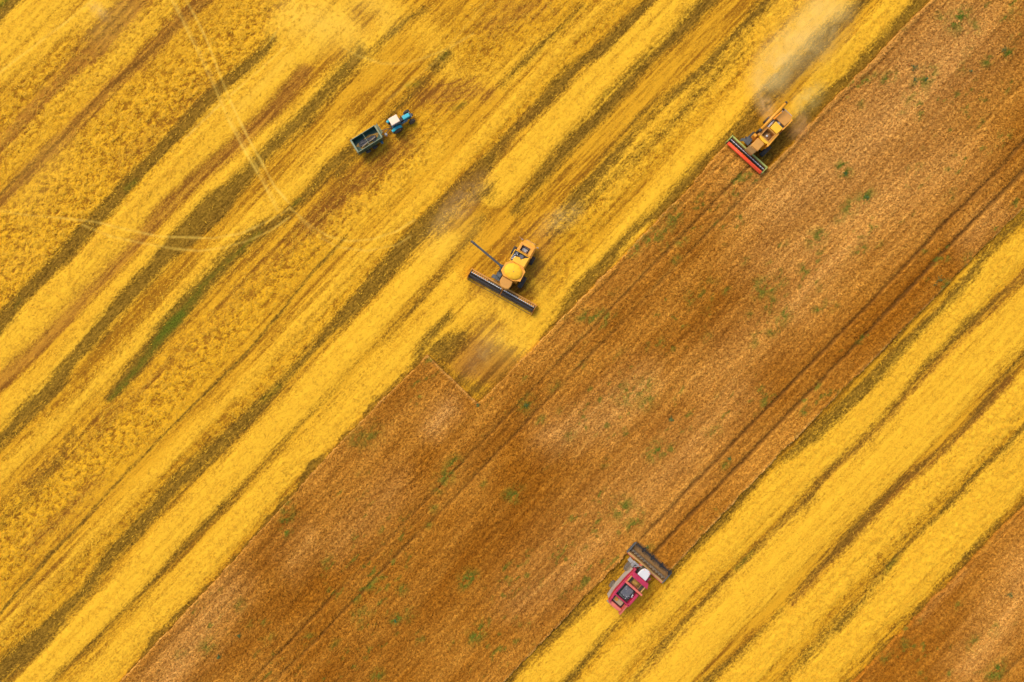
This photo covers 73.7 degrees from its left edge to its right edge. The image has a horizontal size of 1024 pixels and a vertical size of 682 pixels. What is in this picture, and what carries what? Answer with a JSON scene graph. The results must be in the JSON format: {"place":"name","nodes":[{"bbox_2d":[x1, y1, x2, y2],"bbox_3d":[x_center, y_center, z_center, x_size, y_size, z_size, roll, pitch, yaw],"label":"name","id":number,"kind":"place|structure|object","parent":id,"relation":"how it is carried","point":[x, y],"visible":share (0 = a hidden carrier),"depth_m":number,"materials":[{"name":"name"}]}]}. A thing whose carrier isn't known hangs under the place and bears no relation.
{"place":"outdoors","nodes":[
{"label":"outdoors","id":0,"kind":"place"},
{"bbox_2d":[0,0,1023,681],"bbox_3d":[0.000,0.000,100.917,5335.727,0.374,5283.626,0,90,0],"label":"ground","id":1,"kind":"structure","parent":0,"point":[582,166],"depth_m":100.94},
{"bbox_2d":[350,123,391,154],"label":"grain trailer","id":2,"kind":"object","parent":1,"relation":"on","point":[355,141],"visible":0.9,"depth_m":99.58,"materials":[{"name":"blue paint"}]},
{"bbox_2d":[358,135,375,146],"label":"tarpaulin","id":3,"kind":"object","parent":2,"relation":"in","point":[362,142],"visible":1,"depth_m":99.53,"materials":[{"name":"grey fabric"}]},
{"bbox_2d":[356,133,378,148],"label":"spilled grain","id":4,"kind":"object","parent":2,"relation":"in","point":[376,134],"visible":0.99,"depth_m":99.67},
{"bbox_2d":[386,109,414,133],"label":"tractor","id":5,"kind":"object","parent":1,"relation":"on","point":[395,122],"visible":1,"depth_m":99.48,"materials":[{"name":"blue paint"}]},
{"bbox_2d":[467,237,537,314],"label":"combine harvester","id":6,"kind":"object","parent":1,"relation":"on","point":[508,274],"visible":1,"depth_m":98.24,"materials":[{"name":"orange paint"}]},
{"bbox_2d":[0,0,1023,681],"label":"loose straw","id":7,"kind":"object","parent":1,"relation":"on","point":[440,320],"visible":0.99,"depth_m":100.83,"materials":[{"name":"yellow plant"}]},
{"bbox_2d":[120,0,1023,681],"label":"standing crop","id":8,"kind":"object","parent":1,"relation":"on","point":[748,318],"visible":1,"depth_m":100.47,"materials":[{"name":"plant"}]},
{"bbox_2d":[607,542,671,614],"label":"combine harvester","id":9,"kind":"object","parent":1,"relation":"on","point":[629,585],"visible":1,"depth_m":98.59,"materials":[{"name":"paint"}]},
{"bbox_2d":[618,604,626,614],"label":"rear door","id":10,"kind":"structure","parent":9,"relation":"in","point":[624,606],"depth_m":98.21,"materials":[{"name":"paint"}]},
{"bbox_2d":[726,101,792,173],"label":"combine harvester","id":11,"kind":"object","parent":1,"relation":"on","point":[768,132],"visible":1,"depth_m":98.05,"materials":[{"name":"orange paint"}]},
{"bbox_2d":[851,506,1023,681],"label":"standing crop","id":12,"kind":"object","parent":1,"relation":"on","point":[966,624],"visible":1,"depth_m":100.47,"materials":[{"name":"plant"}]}
]}

